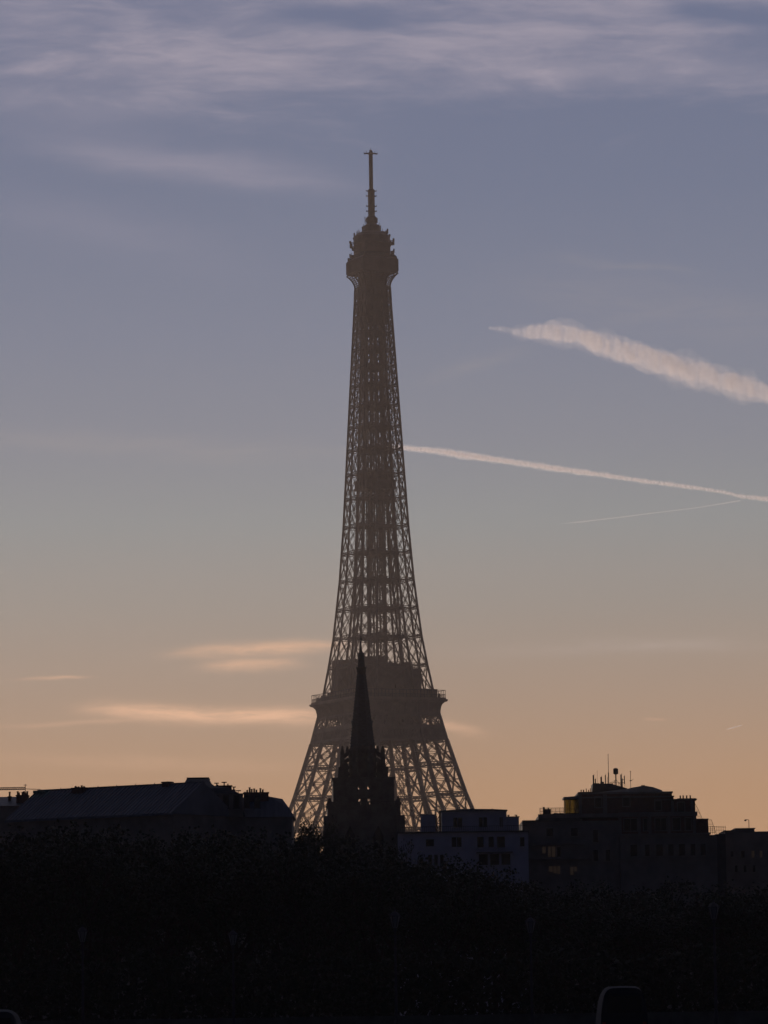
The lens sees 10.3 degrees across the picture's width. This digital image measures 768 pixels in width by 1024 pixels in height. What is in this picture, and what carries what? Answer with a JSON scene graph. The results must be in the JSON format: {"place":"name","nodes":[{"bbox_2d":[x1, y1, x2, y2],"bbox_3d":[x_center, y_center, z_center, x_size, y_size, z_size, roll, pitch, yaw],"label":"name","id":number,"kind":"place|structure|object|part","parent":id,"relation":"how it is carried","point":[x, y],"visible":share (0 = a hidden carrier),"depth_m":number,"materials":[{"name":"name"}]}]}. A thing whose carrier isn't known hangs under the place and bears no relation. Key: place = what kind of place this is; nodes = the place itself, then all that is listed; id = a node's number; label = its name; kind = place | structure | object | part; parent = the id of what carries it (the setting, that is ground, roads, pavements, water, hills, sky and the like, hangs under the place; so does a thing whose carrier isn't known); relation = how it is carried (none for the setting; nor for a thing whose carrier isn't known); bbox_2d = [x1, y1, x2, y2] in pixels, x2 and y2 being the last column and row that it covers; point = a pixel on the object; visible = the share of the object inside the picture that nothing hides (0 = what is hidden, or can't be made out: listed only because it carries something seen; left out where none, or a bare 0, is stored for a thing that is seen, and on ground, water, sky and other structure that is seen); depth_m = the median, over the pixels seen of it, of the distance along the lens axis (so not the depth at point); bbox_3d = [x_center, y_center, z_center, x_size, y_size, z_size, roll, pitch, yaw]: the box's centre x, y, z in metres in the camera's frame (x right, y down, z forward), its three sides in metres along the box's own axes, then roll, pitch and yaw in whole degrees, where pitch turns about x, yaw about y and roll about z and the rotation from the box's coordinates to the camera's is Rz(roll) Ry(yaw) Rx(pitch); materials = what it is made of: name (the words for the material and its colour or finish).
{"place":"outdoors","nodes":[
{"label":"outdoors","id":0,"kind":"place"},
{"bbox_2d":[0,791,29,1007],"bbox_3d":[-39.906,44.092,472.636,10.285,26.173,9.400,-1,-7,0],"label":"house","id":1,"kind":"structure","parent":0,"point":[9,804],"depth_m":469.47,"materials":[{"name":"stone"}]},
{"bbox_2d":[319,638,404,1016],"bbox_3d":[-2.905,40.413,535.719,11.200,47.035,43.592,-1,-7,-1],"label":"church","id":2,"kind":"structure","parent":0,"point":[379,817],"depth_m":515.88,"materials":[{"name":"stone"}]},
{"bbox_2d":[345,827,354,867],"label":"window","id":3,"kind":"structure","parent":2,"relation":"in","point":[349,832],"depth_m":514.46,"materials":[{"name":"black glass"}]},
{"bbox_2d":[373,826,383,856],"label":"window","id":4,"kind":"structure","parent":2,"relation":"in","point":[378,835],"depth_m":514.59,"materials":[{"name":"black glass"}]},
{"bbox_2d":[0,0,767,838],"label":"sky","id":5,"kind":"structure","parent":0,"point":[572,197],"materials":[{"name":"blue"}]},
{"bbox_2d":[21,1011,767,1023],"bbox_3d":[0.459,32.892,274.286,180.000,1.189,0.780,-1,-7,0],"label":"parapet wall","id":6,"kind":"structure","parent":0,"point":[742,1017],"depth_m":274.04,"materials":[{"name":"stone"}]},
{"bbox_2d":[397,809,535,1015],"bbox_3d":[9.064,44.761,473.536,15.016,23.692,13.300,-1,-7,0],"label":"flat roofed building","id":7,"kind":"structure","parent":0,"point":[496,838],"depth_m":468.91,"materials":[{"name":"grey concrete"}]},
{"bbox_2d":[425,838,434,846],"bbox_3d":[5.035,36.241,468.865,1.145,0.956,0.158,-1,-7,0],"label":"window","id":8,"kind":"structure","parent":7,"relation":"in","point":[429,842],"depth_m":468.88,"materials":[{"name":"black glass"}]},
{"bbox_2d":[427,854,432,864],"bbox_3d":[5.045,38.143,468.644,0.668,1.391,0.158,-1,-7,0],"label":"window","id":9,"kind":"structure","parent":7,"relation":"in","point":[428,855],"depth_m":468.65,"materials":[{"name":"black glass"}]},
{"bbox_2d":[433,854,438,866],"bbox_3d":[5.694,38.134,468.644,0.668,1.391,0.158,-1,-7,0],"label":"window","id":10,"kind":"structure","parent":7,"relation":"in","point":[434,855],"depth_m":468.65,"materials":[{"name":"black glass"}]},
{"bbox_2d":[439,854,444,866],"bbox_3d":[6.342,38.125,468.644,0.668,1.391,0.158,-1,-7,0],"label":"window","id":11,"kind":"structure","parent":7,"relation":"in","point":[441,856],"depth_m":468.65,"materials":[{"name":"black glass"}]},
{"bbox_2d":[451,836,462,847],"bbox_3d":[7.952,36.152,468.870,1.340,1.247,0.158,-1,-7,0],"label":"window","id":12,"kind":"structure","parent":7,"relation":"in","point":[456,841],"depth_m":468.88,"materials":[{"name":"black glass"}]},
{"bbox_2d":[452,817,462,827],"bbox_3d":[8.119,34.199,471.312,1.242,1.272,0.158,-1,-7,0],"label":"window","id":13,"kind":"structure","parent":7,"relation":"in","point":[456,821],"depth_m":471.41,"materials":[{"name":"black glass"}]},
{"bbox_2d":[476,836,484,847],"bbox_3d":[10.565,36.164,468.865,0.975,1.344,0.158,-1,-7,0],"label":"window","id":14,"kind":"structure","parent":7,"relation":"in","point":[480,843],"depth_m":468.88,"materials":[{"name":"black glass"}]},
{"bbox_2d":[478,816,487,827],"bbox_3d":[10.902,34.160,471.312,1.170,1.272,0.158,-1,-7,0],"label":"window","id":15,"kind":"structure","parent":7,"relation":"in","point":[482,820],"depth_m":471.41,"materials":[{"name":"black glass"}]},
{"bbox_2d":[478,853,488,865],"bbox_3d":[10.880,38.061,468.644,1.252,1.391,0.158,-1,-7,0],"label":"window","id":16,"kind":"structure","parent":7,"relation":"in","point":[483,857],"depth_m":468.65,"materials":[{"name":"black glass"}]},
{"bbox_2d":[487,836,494,847],"bbox_3d":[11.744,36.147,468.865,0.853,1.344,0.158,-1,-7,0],"label":"window","id":17,"kind":"structure","parent":7,"relation":"in","point":[491,839],"depth_m":468.88,"materials":[{"name":"black glass"}]},
{"bbox_2d":[489,853,499,865],"bbox_3d":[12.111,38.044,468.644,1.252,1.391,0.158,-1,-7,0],"label":"window","id":18,"kind":"structure","parent":7,"relation":"in","point":[494,858],"depth_m":468.65,"materials":[{"name":"black glass"}]},
{"bbox_2d":[496,836,505,848],"bbox_3d":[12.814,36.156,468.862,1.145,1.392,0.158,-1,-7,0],"label":"window","id":19,"kind":"structure","parent":7,"relation":"in","point":[500,840],"depth_m":468.88,"materials":[{"name":"black glass"}]},
{"bbox_2d":[499,816,503,827],"bbox_3d":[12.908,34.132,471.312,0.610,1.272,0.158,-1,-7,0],"label":"window","id":20,"kind":"structure","parent":7,"relation":"in","point":[501,819],"depth_m":471.29,"materials":[{"name":"black glass"}]},
{"bbox_2d":[500,853,511,865],"bbox_3d":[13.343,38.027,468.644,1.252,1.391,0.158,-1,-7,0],"label":"window","id":21,"kind":"structure","parent":7,"relation":"in","point":[505,857],"depth_m":468.65,"materials":[{"name":"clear glass"}]},
{"bbox_2d":[519,836,525,846],"bbox_3d":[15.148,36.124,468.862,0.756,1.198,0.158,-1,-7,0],"label":"window","id":22,"kind":"structure","parent":7,"relation":"in","point":[521,838],"depth_m":468.88,"materials":[{"name":"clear glass"}]},
{"bbox_2d":[519,763,726,1013],"bbox_3d":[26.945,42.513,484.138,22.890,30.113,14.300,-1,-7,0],"label":"brick apartment house","id":23,"kind":"structure","parent":0,"point":[616,837],"depth_m":478.63,"materials":[{"name":"brick"}]},
{"bbox_2d":[541,846,546,853],"bbox_3d":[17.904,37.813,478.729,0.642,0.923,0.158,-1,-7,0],"label":"window","id":24,"kind":"structure","parent":23,"relation":"in","point":[544,850],"depth_m":478.71,"materials":[{"name":"glass"}]},
{"bbox_2d":[545,828,553,836],"bbox_3d":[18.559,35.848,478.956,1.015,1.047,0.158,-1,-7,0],"label":"window","id":25,"kind":"structure","parent":23,"relation":"in","point":[549,831],"depth_m":478.95,"materials":[{"name":"glass"}]},
{"bbox_2d":[547,846,551,857],"bbox_3d":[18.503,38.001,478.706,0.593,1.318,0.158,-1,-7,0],"label":"window","id":26,"kind":"structure","parent":23,"relation":"in","point":[549,848],"depth_m":478.71,"materials":[{"name":"glass"}]},
{"bbox_2d":[548,865,552,872],"bbox_3d":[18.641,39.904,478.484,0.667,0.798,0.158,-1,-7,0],"label":"window","id":27,"kind":"structure","parent":23,"relation":"in","point":[550,867],"depth_m":478.48,"materials":[{"name":"glass"}]},
{"bbox_2d":[552,846,555,856],"bbox_3d":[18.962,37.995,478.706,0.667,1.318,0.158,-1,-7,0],"label":"window","id":28,"kind":"structure","parent":23,"relation":"in","point":[553,847],"depth_m":478.71,"materials":[{"name":"glass"}]},
{"bbox_2d":[552,865,557,873],"bbox_3d":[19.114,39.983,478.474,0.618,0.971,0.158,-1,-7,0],"label":"window","id":29,"kind":"structure","parent":23,"relation":"in","point":[554,866],"depth_m":478.48,"materials":[{"name":"glass"}]},
{"bbox_2d":[556,865,560,874],"bbox_3d":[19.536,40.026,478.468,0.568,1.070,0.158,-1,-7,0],"label":"window","id":30,"kind":"structure","parent":23,"relation":"in","point":[558,866],"depth_m":478.48,"materials":[{"name":"glass"}]},
{"bbox_2d":[556,846,561,856],"bbox_3d":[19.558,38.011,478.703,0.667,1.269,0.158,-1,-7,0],"label":"window","id":31,"kind":"structure","parent":23,"relation":"in","point":[558,848],"depth_m":478.71,"materials":[{"name":"glass"}]},
{"bbox_2d":[569,866,574,875],"bbox_3d":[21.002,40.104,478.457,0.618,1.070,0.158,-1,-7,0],"label":"window","id":32,"kind":"structure","parent":23,"relation":"in","point":[571,868],"depth_m":478.48,"materials":[{"name":"glass"}]},
{"bbox_2d":[570,827,578,836],"bbox_3d":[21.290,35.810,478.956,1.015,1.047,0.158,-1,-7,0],"label":"window","id":33,"kind":"structure","parent":23,"relation":"in","point":[573,830],"depth_m":478.95,"materials":[{"name":"glass"}]},
{"bbox_2d":[592,829,598,842],"bbox_3d":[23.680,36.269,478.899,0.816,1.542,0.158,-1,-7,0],"label":"window","id":34,"kind":"structure","parent":23,"relation":"in","point":[595,832],"depth_m":478.95,"materials":[{"name":"glass"}]},
{"bbox_2d":[592,849,598,861],"bbox_3d":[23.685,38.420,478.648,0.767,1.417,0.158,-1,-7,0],"label":"window","id":35,"kind":"structure","parent":23,"relation":"in","point":[595,851],"depth_m":478.71,"materials":[{"name":"glass"}]},
{"bbox_2d":[594,796,602,807],"bbox_3d":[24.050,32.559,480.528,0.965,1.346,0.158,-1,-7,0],"label":"window","id":36,"kind":"structure","parent":23,"relation":"in","point":[597,801],"depth_m":480.59,"materials":[{"name":"glass"}]},
{"bbox_2d":[605,849,611,861],"bbox_3d":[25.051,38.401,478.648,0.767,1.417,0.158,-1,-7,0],"label":"window","id":37,"kind":"structure","parent":23,"relation":"in","point":[607,851],"depth_m":478.71,"materials":[{"name":"glass"}]},
{"bbox_2d":[622,798,630,806],"bbox_3d":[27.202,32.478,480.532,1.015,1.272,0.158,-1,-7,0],"label":"window","id":38,"kind":"structure","parent":23,"relation":"in","point":[625,801],"depth_m":480.59,"materials":[{"name":"glass"}]},
{"bbox_2d":[623,818,637,831],"bbox_3d":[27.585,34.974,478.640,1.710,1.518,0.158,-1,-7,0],"label":"window","id":39,"kind":"structure","parent":23,"relation":"in","point":[629,824],"depth_m":478.71,"materials":[{"name":"glass"}]},
{"bbox_2d":[629,844,638,856],"bbox_3d":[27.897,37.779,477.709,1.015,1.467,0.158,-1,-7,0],"label":"window","id":40,"kind":"structure","parent":23,"relation":"in","point":[633,847],"depth_m":477.78,"materials":[{"name":"glass"}]},
{"bbox_2d":[643,818,648,830],"bbox_3d":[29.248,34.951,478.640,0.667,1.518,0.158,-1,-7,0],"label":"window","id":41,"kind":"structure","parent":23,"relation":"in","point":[645,820],"depth_m":478.71,"materials":[{"name":"glass"}]},
{"bbox_2d":[644,844,650,856],"bbox_3d":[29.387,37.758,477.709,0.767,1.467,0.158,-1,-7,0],"label":"window","id":42,"kind":"structure","parent":23,"relation":"in","point":[646,846],"depth_m":477.78,"materials":[{"name":"glass"}]},
{"bbox_2d":[654,800,661,810],"bbox_3d":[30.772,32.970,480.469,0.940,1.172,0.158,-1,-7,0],"label":"window","id":43,"kind":"structure","parent":23,"relation":"in","point":[657,803],"depth_m":480.47,"materials":[{"name":"glass"}]},
{"bbox_2d":[655,843,663,856],"bbox_3d":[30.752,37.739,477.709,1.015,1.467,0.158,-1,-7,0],"label":"window","id":44,"kind":"structure","parent":23,"relation":"in","point":[659,848],"depth_m":477.78,"materials":[{"name":"glass"}]},
{"bbox_2d":[654,817,667,830],"bbox_3d":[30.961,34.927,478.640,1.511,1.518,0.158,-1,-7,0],"label":"window","id":45,"kind":"structure","parent":23,"relation":"in","point":[660,824],"depth_m":478.71,"materials":[{"name":"glass"}]},
{"bbox_2d":[667,843,674,856],"bbox_3d":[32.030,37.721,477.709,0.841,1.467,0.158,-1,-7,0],"label":"window","id":46,"kind":"structure","parent":23,"relation":"in","point":[670,846],"depth_m":477.78,"materials":[{"name":"glass"}]},
{"bbox_2d":[671,817,681,830],"bbox_3d":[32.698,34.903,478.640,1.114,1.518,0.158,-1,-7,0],"label":"window","id":47,"kind":"structure","parent":23,"relation":"in","point":[676,821],"depth_m":478.71,"materials":[{"name":"glass"}]},
{"bbox_2d":[677,802,684,811],"bbox_3d":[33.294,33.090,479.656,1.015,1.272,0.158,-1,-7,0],"label":"window","id":48,"kind":"structure","parent":23,"relation":"in","point":[680,805],"depth_m":479.65,"materials":[{"name":"glass"}]},
{"bbox_2d":[678,843,685,855],"bbox_3d":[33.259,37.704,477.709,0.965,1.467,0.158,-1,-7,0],"label":"window","id":49,"kind":"structure","parent":23,"relation":"in","point":[681,846],"depth_m":477.78,"materials":[{"name":"glass"}]},
{"bbox_2d":[684,817,692,830],"bbox_3d":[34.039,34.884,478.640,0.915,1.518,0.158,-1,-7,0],"label":"window","id":50,"kind":"structure","parent":23,"relation":"in","point":[688,820],"depth_m":478.71,"materials":[{"name":"glass"}]},
{"bbox_2d":[690,843,696,855],"bbox_3d":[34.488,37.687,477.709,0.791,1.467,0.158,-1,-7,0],"label":"window","id":51,"kind":"structure","parent":23,"relation":"in","point":[692,845],"depth_m":477.78,"materials":[{"name":"glass"}]},
{"bbox_2d":[700,843,706,855],"bbox_3d":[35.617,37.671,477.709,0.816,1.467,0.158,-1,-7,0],"label":"window","id":52,"kind":"structure","parent":23,"relation":"in","point":[702,845],"depth_m":477.78,"materials":[{"name":"glass"}]},
{"bbox_2d":[719,819,767,1010],"bbox_3d":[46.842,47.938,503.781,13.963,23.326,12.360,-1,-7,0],"label":"apartment building","id":53,"kind":"structure","parent":0,"point":[746,857],"depth_m":498.57,"materials":[{"name":"stone"}]},
{"bbox_2d":[734,865,738,872],"bbox_3d":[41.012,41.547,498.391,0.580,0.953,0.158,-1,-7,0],"label":"window","id":54,"kind":"structure","parent":53,"relation":"in","point":[735,866],"depth_m":498.39,"materials":[{"name":"glass"}]},
{"bbox_2d":[740,850,744,857],"bbox_3d":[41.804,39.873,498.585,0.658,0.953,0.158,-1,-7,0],"label":"window","id":55,"kind":"structure","parent":53,"relation":"in","point":[742,852],"depth_m":498.63,"materials":[{"name":"glass"}]},
{"bbox_2d":[743,865,747,872],"bbox_3d":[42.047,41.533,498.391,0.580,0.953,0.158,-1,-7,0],"label":"window","id":56,"kind":"structure","parent":53,"relation":"in","point":[744,866],"depth_m":498.39,"materials":[{"name":"glass"}]},
{"bbox_2d":[751,850,755,857],"bbox_3d":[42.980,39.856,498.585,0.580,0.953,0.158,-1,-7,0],"label":"window","id":57,"kind":"structure","parent":53,"relation":"in","point":[752,851],"depth_m":498.63,"materials":[{"name":"glass"}]},
{"bbox_2d":[752,864,756,872],"bbox_3d":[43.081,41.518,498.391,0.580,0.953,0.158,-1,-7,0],"label":"window","id":58,"kind":"structure","parent":53,"relation":"in","point":[753,865],"depth_m":498.39,"materials":[{"name":"glass"}]},
{"bbox_2d":[759,850,763,857],"bbox_3d":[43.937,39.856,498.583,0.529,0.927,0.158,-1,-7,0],"label":"window","id":59,"kind":"structure","parent":53,"relation":"in","point":[760,851],"depth_m":498.63,"materials":[{"name":"glass"}]},
{"label":"ground","id":60,"kind":"structure","parent":0,"visible":0},
{"bbox_2d":[0,1009,21,1023],"bbox_3d":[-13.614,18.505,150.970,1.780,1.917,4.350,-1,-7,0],"label":"parked car","id":61,"kind":"object","parent":60,"relation":"on","point":[9,1016],"visible":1,"depth_m":149.42,"materials":[{"name":"paint"}]},
{"bbox_3d":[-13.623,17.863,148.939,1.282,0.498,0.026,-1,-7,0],"label":"rear window","id":62,"kind":"part","parent":61,"relation":"part of","materials":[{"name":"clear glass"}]},
{"bbox_2d":[0,784,40,791],"bbox_3d":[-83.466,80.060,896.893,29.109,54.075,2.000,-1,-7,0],"label":"tower crane","id":63,"kind":"object","parent":60,"relation":"on","point":[12,788],"visible":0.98,"depth_m":899.31,"materials":[{"name":"grey metal"}]},
{"bbox_2d":[0,832,97,1017],"bbox_3d":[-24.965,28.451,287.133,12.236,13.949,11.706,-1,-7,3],"label":"plane tree","id":64,"kind":"object","parent":60,"relation":"on","point":[33,923],"visible":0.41,"depth_m":286.26,"materials":[{"name":"black plant"}]},
{"bbox_2d":[2,821,118,1020],"bbox_3d":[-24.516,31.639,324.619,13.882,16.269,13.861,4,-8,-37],"label":"plane tree","id":65,"kind":"object","parent":60,"relation":"on","point":[66,963],"visible":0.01,"depth_m":323.80,"materials":[{"name":"black plant"}]},
{"bbox_2d":[0,819,133,1018],"bbox_3d":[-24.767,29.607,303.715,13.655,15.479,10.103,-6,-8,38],"label":"plane tree","id":66,"kind":"object","parent":60,"relation":"on","point":[26,845],"visible":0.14,"depth_m":302.97,"materials":[{"name":"black plant"}]},
{"bbox_2d":[0,828,179,1018],"bbox_3d":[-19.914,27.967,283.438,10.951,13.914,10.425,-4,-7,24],"label":"plane tree","id":67,"kind":"object","parent":60,"relation":"on","point":[63,881],"visible":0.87,"depth_m":282.85,"materials":[{"name":"black plant"}]},
{"bbox_2d":[47,825,147,1017],"bbox_3d":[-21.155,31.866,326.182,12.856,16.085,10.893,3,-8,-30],"label":"plane tree","id":68,"kind":"object","parent":60,"relation":"on","point":[107,852],"visible":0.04,"depth_m":325.79,"materials":[{"name":"black plant"}]},
{"bbox_2d":[26,822,187,1018],"bbox_3d":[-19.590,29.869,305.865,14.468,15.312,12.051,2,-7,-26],"label":"plane tree","id":69,"kind":"object","parent":60,"relation":"on","point":[101,938],"visible":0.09,"depth_m":305.45,"materials":[{"name":"black plant"}]},
{"bbox_2d":[5,781,231,1020],"bbox_3d":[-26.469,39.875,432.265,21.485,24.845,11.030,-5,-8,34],"label":"long building","id":70,"kind":"structure","parent":60,"relation":"on","point":[165,810],"depth_m":428.79,"materials":[{"name":"stone"}]},
{"bbox_2d":[65,838,248,1017],"bbox_3d":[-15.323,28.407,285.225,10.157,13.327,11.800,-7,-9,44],"label":"plane tree","id":71,"kind":"object","parent":60,"relation":"on","point":[101,904],"visible":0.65,"depth_m":284.25,"materials":[{"name":"black plant"}]},
{"bbox_2d":[112,831,230,1018],"bbox_3d":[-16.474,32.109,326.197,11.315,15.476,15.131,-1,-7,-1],"label":"plane tree","id":72,"kind":"object","parent":60,"relation":"on","point":[178,842],"visible":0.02,"depth_m":325.84,"materials":[{"name":"black plant"}]},
{"bbox_2d":[80,826,282,1015],"bbox_3d":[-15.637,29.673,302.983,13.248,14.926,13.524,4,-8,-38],"label":"plane tree","id":73,"kind":"object","parent":60,"relation":"on","point":[138,864],"visible":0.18,"depth_m":301.30,"materials":[{"name":"black plant"}]},
{"bbox_2d":[185,777,260,1016],"bbox_3d":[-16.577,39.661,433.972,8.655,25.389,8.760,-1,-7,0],"label":"mansard building","id":74,"kind":"structure","parent":60,"relation":"on","point":[229,797],"depth_m":431.02,"materials":[{"name":"stone"}]},
{"bbox_2d":[223,795,229,808],"bbox_3d":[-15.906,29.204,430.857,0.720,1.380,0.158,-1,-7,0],"label":"window","id":75,"kind":"structure","parent":74,"relation":"in","point":[225,797],"depth_m":430.90,"materials":[{"name":"black glass"}]},
{"bbox_2d":[233,795,239,808],"bbox_3d":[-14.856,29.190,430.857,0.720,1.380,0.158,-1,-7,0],"label":"window","id":76,"kind":"structure","parent":74,"relation":"in","point":[236,798],"depth_m":430.90,"materials":[{"name":"black glass"}]},
{"bbox_2d":[243,795,250,808],"bbox_3d":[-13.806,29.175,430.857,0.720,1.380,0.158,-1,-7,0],"label":"window","id":77,"kind":"structure","parent":74,"relation":"in","point":[246,797],"depth_m":430.90,"materials":[{"name":"black glass"}]},
{"bbox_2d":[254,795,260,808],"bbox_3d":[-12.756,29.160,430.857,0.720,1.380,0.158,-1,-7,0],"label":"window","id":78,"kind":"structure","parent":74,"relation":"in","point":[256,797],"depth_m":430.90,"materials":[{"name":"black glass"}]},
{"bbox_2d":[164,826,289,1017],"bbox_3d":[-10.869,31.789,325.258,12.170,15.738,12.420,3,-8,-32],"label":"plane tree","id":79,"kind":"object","parent":60,"relation":"on","point":[259,945],"visible":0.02,"depth_m":324.61,"materials":[{"name":"black plant"}]},
{"bbox_2d":[167,824,306,1017],"bbox_3d":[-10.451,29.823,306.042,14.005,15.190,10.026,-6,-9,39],"label":"plane tree","id":80,"kind":"object","parent":60,"relation":"on","point":[244,953],"visible":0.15,"depth_m":306.31,"materials":[{"name":"black plant"}]},
{"bbox_2d":[140,835,337,1015],"bbox_3d":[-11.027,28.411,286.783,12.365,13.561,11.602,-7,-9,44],"label":"plane tree","id":81,"kind":"object","parent":60,"relation":"on","point":[223,922],"visible":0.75,"depth_m":284.79,"materials":[{"name":"black plant"}]},
{"bbox_2d":[243,787,299,1017],"bbox_3d":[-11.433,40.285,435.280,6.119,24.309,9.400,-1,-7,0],"label":"apartment building","id":82,"kind":"structure","parent":60,"relation":"on","point":[274,815],"depth_m":431.81,"materials":[{"name":"stone"}]},
{"bbox_2d":[229,826,350,1011],"bbox_3d":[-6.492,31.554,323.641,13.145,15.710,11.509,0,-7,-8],"label":"plane tree","id":83,"kind":"object","parent":60,"relation":"on","point":[301,849],"visible":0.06,"depth_m":323.28,"materials":[{"name":"black plant"}]},
{"bbox_2d":[220,844,365,1013],"bbox_3d":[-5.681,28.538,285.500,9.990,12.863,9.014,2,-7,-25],"label":"plane tree","id":84,"kind":"object","parent":60,"relation":"on","point":[284,878],"visible":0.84,"depth_m":284.50,"materials":[{"name":"black plant"}]},
{"bbox_2d":[294,824,315,917],"bbox_3d":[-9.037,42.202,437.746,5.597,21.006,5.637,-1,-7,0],"label":"plane tree","id":85,"kind":"object","parent":60,"relation":"on","point":[310,843],"visible":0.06,"depth_m":438.43,"materials":[{"name":"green plant"}]},
{"bbox_2d":[225,834,389,1010],"bbox_3d":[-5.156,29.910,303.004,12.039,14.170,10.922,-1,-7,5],"label":"plane tree","id":86,"kind":"object","parent":60,"relation":"on","point":[329,864],"visible":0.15,"depth_m":302.09,"materials":[{"name":"black plant"}]},
{"bbox_2d":[296,821,329,1000],"bbox_3d":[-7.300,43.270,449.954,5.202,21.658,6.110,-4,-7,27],"label":"plane tree","id":87,"kind":"object","parent":60,"relation":"on","point":[320,852],"visible":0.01,"depth_m":450.57,"materials":[{"name":"green plant"}]},
{"bbox_2d":[294,812,332,955],"bbox_3d":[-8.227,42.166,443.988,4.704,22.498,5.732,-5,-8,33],"label":"plane tree","id":88,"kind":"object","parent":60,"relation":"on","point":[308,830],"visible":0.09,"depth_m":445.07,"materials":[{"name":"green plant"}]},
{"bbox_2d":[319,816,353,1016],"bbox_3d":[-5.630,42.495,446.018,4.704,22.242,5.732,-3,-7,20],"label":"plane tree","id":89,"kind":"object","parent":60,"relation":"on","point":[329,834],"visible":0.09,"depth_m":446.93,"materials":[{"name":"green plant"}]},
{"bbox_2d":[289,838,440,1010],"bbox_3d":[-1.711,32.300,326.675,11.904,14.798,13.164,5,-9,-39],"label":"plane tree","id":90,"kind":"object","parent":60,"relation":"on","point":[349,843],"visible":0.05,"depth_m":325.98,"materials":[{"name":"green plant"}]},
{"bbox_2d":[294,848,451,1014],"bbox_3d":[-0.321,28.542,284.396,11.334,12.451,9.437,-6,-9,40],"label":"plane tree","id":91,"kind":"object","parent":60,"relation":"on","point":[351,887],"visible":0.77,"depth_m":283.36,"materials":[{"name":"black plant"}]},
{"bbox_2d":[289,836,461,1015],"bbox_3d":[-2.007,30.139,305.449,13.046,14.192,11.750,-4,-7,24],"label":"plane tree","id":92,"kind":"object","parent":60,"relation":"on","point":[384,861],"visible":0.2,"depth_m":304.28,"materials":[{"name":"black plant"}]},
{"bbox_2d":[289,148,474,847],"bbox_3d":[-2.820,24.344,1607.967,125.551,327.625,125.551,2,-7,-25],"label":"lattice tower","id":93,"kind":"structure","parent":60,"relation":"on","point":[402,702],"depth_m":1606.24,"materials":[{"name":"metal"}]},
{"bbox_2d":[392,838,427,999],"bbox_3d":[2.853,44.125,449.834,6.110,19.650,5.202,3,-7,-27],"label":"plane tree","id":94,"kind":"object","parent":60,"relation":"on","point":[420,857],"visible":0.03,"depth_m":450.23,"materials":[{"name":"green plant"}]},
{"bbox_2d":[376,852,478,1014],"bbox_3d":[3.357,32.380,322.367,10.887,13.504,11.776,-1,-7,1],"label":"plane tree","id":95,"kind":"object","parent":60,"relation":"on","point":[448,865],"visible":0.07,"depth_m":322.59,"materials":[{"name":"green plant"}]},
{"bbox_2d":[382,859,501,1013],"bbox_3d":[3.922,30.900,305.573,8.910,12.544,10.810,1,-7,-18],"label":"plane tree","id":96,"kind":"object","parent":60,"relation":"on","point":[449,878],"visible":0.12,"depth_m":306.12,"materials":[{"name":"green plant"}]},
{"bbox_2d":[371,861,520,1014],"bbox_3d":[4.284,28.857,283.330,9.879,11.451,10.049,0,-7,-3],"label":"plane tree","id":97,"kind":"object","parent":60,"relation":"on","point":[438,919],"visible":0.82,"depth_m":283.18,"materials":[{"name":"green plant"}]},
{"bbox_2d":[498,897,663,1011],"bbox_3d":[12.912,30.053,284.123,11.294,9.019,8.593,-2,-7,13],"label":"plane tree","id":98,"kind":"object","parent":60,"relation":"on","point":[584,931],"visible":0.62,"depth_m":282.95,"materials":[{"name":"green plant"}]},
{"bbox_2d":[592,889,702,991],"bbox_3d":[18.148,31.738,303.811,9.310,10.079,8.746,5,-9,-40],"label":"plane tree","id":99,"kind":"object","parent":60,"relation":"on","point":[645,902],"visible":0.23,"depth_m":303.54,"materials":[{"name":"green plant"}]},
{"bbox_2d":[611,875,699,1009],"bbox_3d":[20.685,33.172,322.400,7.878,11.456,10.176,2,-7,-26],"label":"plane tree","id":100,"kind":"object","parent":60,"relation":"on","point":[660,892],"visible":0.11,"depth_m":321.44,"materials":[{"name":"green plant"}]},
{"bbox_2d":[590,900,740,1010],"bbox_3d":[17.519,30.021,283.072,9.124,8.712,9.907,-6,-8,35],"label":"plane tree","id":101,"kind":"object","parent":60,"relation":"on","point":[649,932],"visible":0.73,"depth_m":281.25,"materials":[{"name":"green plant"}]},
{"bbox_2d":[649,879,767,1009],"bbox_3d":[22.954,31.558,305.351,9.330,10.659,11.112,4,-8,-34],"label":"plane tree","id":102,"kind":"object","parent":60,"relation":"on","point":[703,901],"visible":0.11,"depth_m":303.98,"materials":[{"name":"green plant"}]},
{"bbox_2d":[651,886,767,1011],"bbox_3d":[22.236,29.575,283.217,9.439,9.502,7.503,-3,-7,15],"label":"plane tree","id":103,"kind":"object","parent":60,"relation":"on","point":[721,920],"visible":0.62,"depth_m":282.47,"materials":[{"name":"green plant"}]},
{"bbox_2d":[680,889,761,1009],"bbox_3d":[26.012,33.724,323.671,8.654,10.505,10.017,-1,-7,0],"label":"plane tree","id":104,"kind":"object","parent":60,"relation":"on","point":[723,947],"visible":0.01,"depth_m":323.18,"materials":[{"name":"green plant"}]},
{"bbox_3d":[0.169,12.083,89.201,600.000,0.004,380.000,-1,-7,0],"label":"road","id":105,"kind":"structure","parent":0,"visible":0},
{"bbox_2d":[595,986,647,1023],"bbox_3d":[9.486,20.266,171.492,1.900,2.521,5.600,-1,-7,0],"label":"parked van","id":106,"kind":"object","parent":105,"relation":"on","point":[621,1005],"visible":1,"depth_m":168.85,"materials":[{"name":"grey paint"}]},
{"bbox_3d":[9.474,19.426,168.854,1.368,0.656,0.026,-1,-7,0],"label":"rear window","id":107,"kind":"part","parent":106,"relation":"part of","materials":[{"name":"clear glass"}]}
]}

